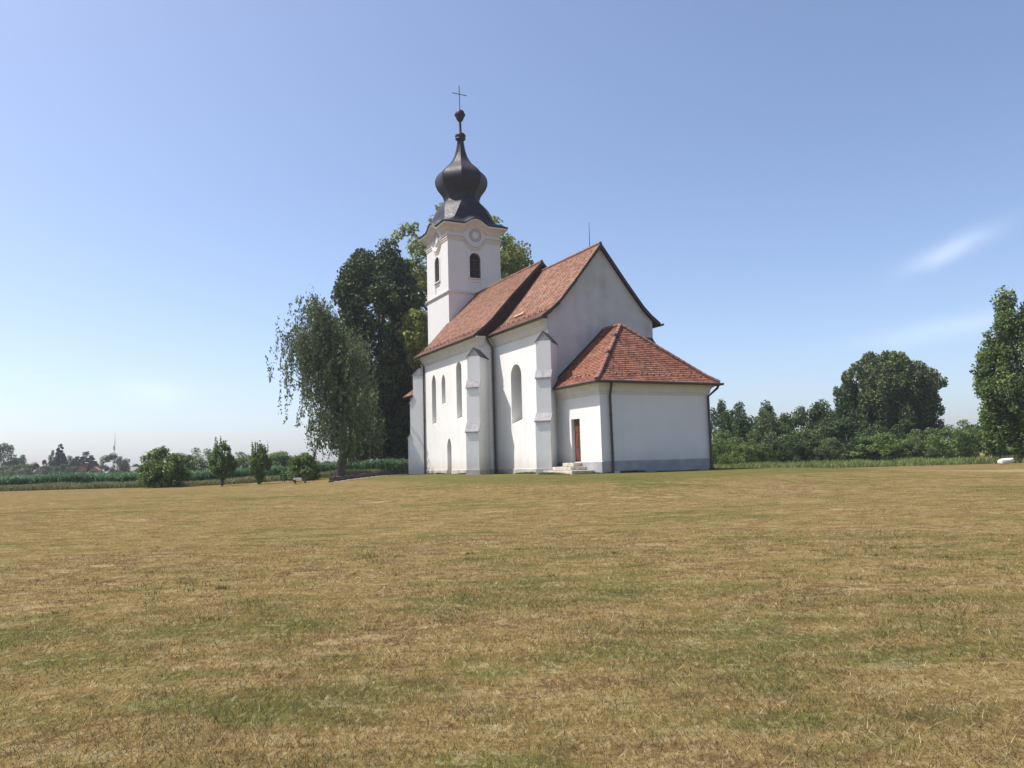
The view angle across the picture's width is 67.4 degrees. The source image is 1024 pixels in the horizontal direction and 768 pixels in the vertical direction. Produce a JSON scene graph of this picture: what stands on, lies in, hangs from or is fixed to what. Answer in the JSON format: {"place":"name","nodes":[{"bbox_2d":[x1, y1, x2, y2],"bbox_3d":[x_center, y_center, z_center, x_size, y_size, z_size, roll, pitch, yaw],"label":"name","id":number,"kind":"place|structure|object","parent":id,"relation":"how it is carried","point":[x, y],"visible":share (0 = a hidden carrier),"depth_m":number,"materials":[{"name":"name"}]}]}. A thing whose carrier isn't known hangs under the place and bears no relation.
{"place":"outdoors","nodes":[
{"label":"outdoors","id":0,"kind":"place"},
{"bbox_2d":[0,457,408,485],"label":"maize field","id":1,"kind":"structure","parent":0,"point":[392,464],"depth_m":66.12,"materials":[{"name":"green plant"}]},
{"bbox_2d":[0,450,1023,767],"bbox_3d":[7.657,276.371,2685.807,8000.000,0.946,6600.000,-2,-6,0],"label":"ground","id":2,"kind":"structure","parent":0,"point":[988,480],"depth_m":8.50,"materials":[{"name":"plant"}]},
{"bbox_2d":[0,443,19,472],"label":"leafy tree","id":3,"kind":"object","parent":2,"relation":"on","point":[8,449],"visible":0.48,"depth_m":213.23,"materials":[{"name":"green plant"}]},
{"bbox_2d":[0,464,37,476],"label":"bush","id":4,"kind":"object","parent":2,"relation":"on","point":[26,469],"visible":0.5,"depth_m":203.90,"materials":[{"name":"green plant"}]},
{"bbox_2d":[10,454,27,473],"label":"leafy tree","id":5,"kind":"object","parent":2,"relation":"on","point":[20,460],"visible":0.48,"depth_m":210.30,"materials":[{"name":"green plant"}]},
{"bbox_2d":[21,462,39,473],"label":"leafy tree","id":6,"kind":"object","parent":2,"relation":"on","point":[36,466],"visible":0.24,"depth_m":212.62,"materials":[{"name":"green plant"}]},
{"bbox_2d":[37,460,50,471],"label":"plum tree","id":7,"kind":"object","parent":2,"relation":"on","point":[44,462],"visible":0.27,"depth_m":214.88,"materials":[{"name":"plant"}]},
{"bbox_2d":[36,464,63,474],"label":"bush","id":8,"kind":"object","parent":2,"relation":"on","point":[41,471],"visible":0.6,"depth_m":202.96,"materials":[{"name":"green plant"}]},
{"bbox_2d":[48,450,58,466],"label":"leafy tree","id":9,"kind":"object","parent":2,"relation":"on","point":[51,463],"visible":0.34,"depth_m":218.76,"materials":[{"name":"grey plant"}]},
{"bbox_2d":[52,444,68,470],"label":"conifer tree","id":10,"kind":"object","parent":2,"relation":"on","point":[62,457],"visible":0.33,"depth_m":220.72,"materials":[{"name":"grey plant"}]},
{"bbox_2d":[67,455,78,467],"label":"leafy tree","id":11,"kind":"object","parent":2,"relation":"on","point":[73,462],"visible":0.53,"depth_m":224.89,"materials":[{"name":"green plant"}]},
{"bbox_2d":[75,464,87,472],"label":"house","id":12,"kind":"structure","parent":2,"relation":"on","point":[81,468],"depth_m":204.88,"materials":[{"name":"red tile"}]},
{"bbox_2d":[78,451,101,471],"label":"tree","id":13,"kind":"object","parent":2,"relation":"on","point":[90,464],"visible":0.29,"depth_m":228.26,"materials":[{"name":"plant"}]},
{"bbox_2d":[89,467,101,472],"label":"house","id":14,"kind":"structure","parent":2,"relation":"on","point":[96,469],"depth_m":202.66,"materials":[{"name":"orange tile"}]},
{"bbox_2d":[96,453,130,473],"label":"leafy tree","id":15,"kind":"object","parent":2,"relation":"on","point":[124,464],"visible":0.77,"depth_m":210.65,"materials":[{"name":"green plant"}]},
{"bbox_2d":[129,467,138,472],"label":"house","id":16,"kind":"structure","parent":2,"relation":"on","point":[134,469],"depth_m":232.89,"materials":[{"name":"white paint"}]},
{"bbox_2d":[137,445,191,486],"bbox_3d":[-27.276,6.522,59.706,4.253,3.517,4.376,-2,-6,0],"label":"round shrub","id":17,"kind":"object","parent":2,"relation":"on","point":[172,470],"visible":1,"depth_m":58.94,"materials":[{"name":"green plant"}]},
{"bbox_2d":[175,452,196,471],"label":"hedge tree","id":18,"kind":"object","parent":2,"relation":"on","point":[188,456],"visible":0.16,"depth_m":107.35,"materials":[{"name":"green plant"}]},
{"bbox_2d":[0,468,387,490],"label":"dry weeds","id":19,"kind":"object","parent":2,"relation":"on","point":[104,484],"visible":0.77,"depth_m":61.34,"materials":[{"name":"plant"}]},
{"bbox_2d":[181,447,219,471],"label":"hedge tree","id":20,"kind":"object","parent":2,"relation":"on","point":[197,462],"visible":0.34,"depth_m":108.81,"materials":[{"name":"green plant"}]},
{"bbox_2d":[207,436,237,485],"bbox_3d":[-21.475,5.823,56.797,2.067,3.963,1.983,4,-8,-41],"label":"tree","id":21,"kind":"object","parent":2,"relation":"on","point":[221,469],"visible":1,"depth_m":56.43,"materials":[{"name":"green plant"}]},
{"bbox_2d":[233,452,249,468],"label":"hedge tree","id":22,"kind":"object","parent":2,"relation":"on","point":[241,458],"visible":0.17,"depth_m":110.36,"materials":[{"name":"green plant"}]},
{"bbox_2d":[248,440,272,483],"bbox_3d":[-18.293,5.776,55.699,1.821,3.499,1.669,-2,-6,0],"label":"vase shrub","id":23,"kind":"object","parent":2,"relation":"on","point":[257,460],"visible":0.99,"depth_m":55.48,"materials":[{"name":"green plant"}]},
{"bbox_2d":[260,450,291,466],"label":"hedge tree","id":24,"kind":"object","parent":2,"relation":"on","point":[280,457],"visible":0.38,"depth_m":106.89,"materials":[{"name":"green plant"}]},
{"bbox_2d":[278,452,320,467],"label":"hedge tree","id":25,"kind":"object","parent":2,"relation":"on","point":[300,455],"visible":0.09,"depth_m":111.06,"materials":[{"name":"green plant"}]},
{"bbox_2d":[293,478,306,483],"bbox_3d":[-14.103,6.482,51.156,0.920,0.460,0.400,0,-6,-14],"label":"stone bench","id":26,"kind":"object","parent":2,"relation":"on","point":[294,479],"visible":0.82,"depth_m":50.95,"materials":[{"name":"grey stone"}]},
{"bbox_2d":[279,453,321,481],"bbox_3d":[-15.457,6.237,56.544,2.514,2.299,3.030,-5,-7,30],"label":"round shrub","id":27,"kind":"object","parent":2,"relation":"on","point":[309,470],"visible":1,"depth_m":56.16,"materials":[{"name":"green plant"}]},
{"bbox_2d":[265,287,386,476],"bbox_3d":[-14.196,-0.301,60.281,8.638,15.433,9.101,-2,-6,0],"label":"birch tree","id":28,"kind":"object","parent":2,"relation":"on","point":[344,421],"visible":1,"depth_m":59.27,"materials":[{"name":"green plant"}]},
{"bbox_2d":[329,470,408,481],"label":"wall","id":29,"kind":"structure","parent":2,"relation":"on","point":[358,476],"depth_m":53.32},
{"bbox_2d":[330,238,427,462],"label":"linden tree","id":30,"kind":"object","parent":2,"relation":"on","point":[385,281],"visible":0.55,"depth_m":73.57,"materials":[{"name":"green plant"}]},
{"bbox_2d":[372,311,425,459],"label":"linden tree","id":31,"kind":"object","parent":2,"relation":"on","point":[404,453],"visible":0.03,"depth_m":89.95,"materials":[{"name":"green plant"}]},
{"bbox_2d":[395,308,427,389],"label":"maple tree","id":32,"kind":"object","parent":2,"relation":"on","point":[412,333],"visible":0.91,"depth_m":72.01,"materials":[{"name":"green plant"}]},
{"bbox_2d":[375,201,531,365],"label":"ash tree","id":33,"kind":"object","parent":2,"relation":"on","point":[511,259],"visible":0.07,"depth_m":84.57,"materials":[{"name":"green plant"}]},
{"bbox_2d":[0,467,1023,767],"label":"lawn weeds","id":34,"kind":"object","parent":2,"relation":"on","point":[208,619],"visible":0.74,"depth_m":7.02,"materials":[{"name":"green plant"}]},
{"bbox_2d":[516,257,533,268],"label":"linden tree","id":35,"kind":"object","parent":2,"relation":"on","point":[529,262],"visible":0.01,"depth_m":93.11,"materials":[{"name":"green plant"}]},
{"bbox_2d":[403,87,723,474],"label":"church","id":36,"kind":"structure","parent":2,"relation":"on","point":[568,365],"depth_m":47.60,"materials":[{"name":"paint"}]},
{"bbox_2d":[574,419,580,461],"bbox_3d":[3.709,3.123,42.198,0.087,2.360,0.840,1,-7,-27],"label":"door","id":37,"kind":"structure","parent":36,"relation":"in","point":[577,422],"depth_m":42.29,"materials":[{"name":"brown wood"}]},
{"bbox_2d":[710,399,727,464],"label":"leafy tree","id":38,"kind":"object","parent":2,"relation":"on","point":[721,406],"visible":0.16,"depth_m":99.46,"materials":[{"name":"green plant"}]},
{"bbox_2d":[712,430,742,464],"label":"bush","id":39,"kind":"object","parent":2,"relation":"on","point":[727,447],"visible":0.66,"depth_m":79.03,"materials":[{"name":"green plant"}]},
{"bbox_2d":[717,401,752,463],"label":"leafy tree","id":40,"kind":"object","parent":2,"relation":"on","point":[725,421],"visible":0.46,"depth_m":95.44,"materials":[{"name":"green plant"}]},
{"bbox_2d":[712,413,766,458],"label":"leafy tree","id":41,"kind":"object","parent":2,"relation":"on","point":[739,423],"visible":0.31,"depth_m":86.86,"materials":[{"name":"green plant"}]},
{"bbox_2d":[728,439,769,464],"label":"bush","id":42,"kind":"object","parent":2,"relation":"on","point":[755,450],"visible":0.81,"depth_m":73.10,"materials":[{"name":"green plant"}]},
{"bbox_2d":[747,399,776,439],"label":"leafy tree","id":43,"kind":"object","parent":2,"relation":"on","point":[768,407],"visible":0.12,"depth_m":97.06,"materials":[{"name":"green plant"}]},
{"bbox_2d":[746,409,790,462],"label":"leafy tree","id":44,"kind":"object","parent":2,"relation":"on","point":[774,428],"visible":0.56,"depth_m":77.01,"materials":[{"name":"green plant"}]},
{"bbox_2d":[768,435,812,462],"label":"bush","id":45,"kind":"object","parent":2,"relation":"on","point":[777,447],"visible":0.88,"depth_m":71.99,"materials":[{"name":"green plant"}]},
{"bbox_2d":[778,405,813,461],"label":"leafy tree","id":46,"kind":"object","parent":2,"relation":"on","point":[783,417],"visible":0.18,"depth_m":91.18,"materials":[{"name":"green plant"}]},
{"bbox_2d":[777,427,831,461],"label":"bush","id":47,"kind":"object","parent":2,"relation":"on","point":[808,437],"visible":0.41,"depth_m":73.80,"materials":[{"name":"green plant"}]},
{"bbox_2d":[785,402,845,460],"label":"leafy tree","id":48,"kind":"object","parent":2,"relation":"on","point":[814,413],"visible":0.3,"depth_m":84.25,"materials":[{"name":"green plant"}]},
{"bbox_2d":[812,437,847,461],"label":"bush","id":49,"kind":"object","parent":2,"relation":"on","point":[837,446],"visible":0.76,"depth_m":71.19,"materials":[{"name":"green plant"}]},
{"bbox_2d":[808,387,868,451],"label":"leafy tree","id":50,"kind":"object","parent":2,"relation":"on","point":[841,403],"visible":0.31,"depth_m":87.19,"materials":[{"name":"green plant"}]},
{"bbox_2d":[816,416,879,460],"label":"bush","id":51,"kind":"object","parent":2,"relation":"on","point":[842,425],"visible":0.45,"depth_m":77.73,"materials":[{"name":"green plant"}]},
{"bbox_2d":[849,432,914,460],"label":"bush","id":52,"kind":"object","parent":2,"relation":"on","point":[884,442],"visible":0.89,"depth_m":72.86,"materials":[{"name":"green plant"}]},
{"bbox_2d":[833,349,948,455],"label":"round tree","id":53,"kind":"object","parent":2,"relation":"on","point":[895,387],"visible":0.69,"depth_m":90.22,"materials":[{"name":"green plant"}]},
{"bbox_2d":[874,419,930,460],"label":"bush","id":54,"kind":"object","parent":2,"relation":"on","point":[905,427],"visible":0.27,"depth_m":83.31,"materials":[{"name":"green plant"}]},
{"bbox_2d":[898,437,935,458],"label":"bush","id":55,"kind":"object","parent":2,"relation":"on","point":[915,447],"visible":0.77,"depth_m":72.11,"materials":[{"name":"green plant"}]},
{"bbox_2d":[897,427,957,458],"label":"bush","id":56,"kind":"object","parent":2,"relation":"on","point":[940,443],"visible":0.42,"depth_m":74.70,"materials":[{"name":"green plant"}]},
{"bbox_2d":[922,425,962,458],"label":"bush","id":57,"kind":"object","parent":2,"relation":"on","point":[950,438],"visible":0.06,"depth_m":87.67,"materials":[{"name":"green plant"}]},
{"bbox_2d":[931,419,984,457],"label":"bush","id":58,"kind":"object","parent":2,"relation":"on","point":[970,448],"visible":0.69,"depth_m":78.39,"materials":[{"name":"green plant"}]},
{"bbox_2d":[952,420,1013,456],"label":"bush","id":59,"kind":"object","parent":2,"relation":"on","point":[1005,452],"visible":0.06,"depth_m":80.90,"materials":[{"name":"green plant"}]},
{"bbox_2d":[989,451,1001,458],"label":"bush","id":60,"kind":"object","parent":2,"relation":"on","point":[998,454],"visible":0.29,"depth_m":65.56,"materials":[{"name":"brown plant"}]},
{"bbox_2d":[969,285,1023,457],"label":"poplar tree","id":61,"kind":"object","parent":2,"relation":"on","point":[999,413],"visible":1,"depth_m":63.54,"materials":[{"name":"green plant"}]},
{"bbox_2d":[997,458,1013,463],"bbox_3d":[36.373,5.682,56.603,1.020,0.459,0.709,-2,-6,0],"label":"boulder","id":62,"kind":"object","parent":2,"relation":"on","point":[1005,460],"visible":1,"depth_m":56.34,"materials":[{"name":"white stone"}]},
{"bbox_2d":[1008,442,1021,455],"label":"bush","id":63,"kind":"object","parent":2,"relation":"on","point":[1011,449],"visible":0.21,"depth_m":74.93,"materials":[{"name":"green plant"}]},
{"bbox_2d":[0,0,1023,474],"label":"sky","id":64,"kind":"structure","parent":0,"point":[797,190],"materials":[{"name":"blue"}]},
{"bbox_2d":[713,455,1023,467],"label":"verge grass","id":65,"kind":"structure","parent":0,"point":[859,463],"depth_m":62.61,"materials":[{"name":"green plant"}]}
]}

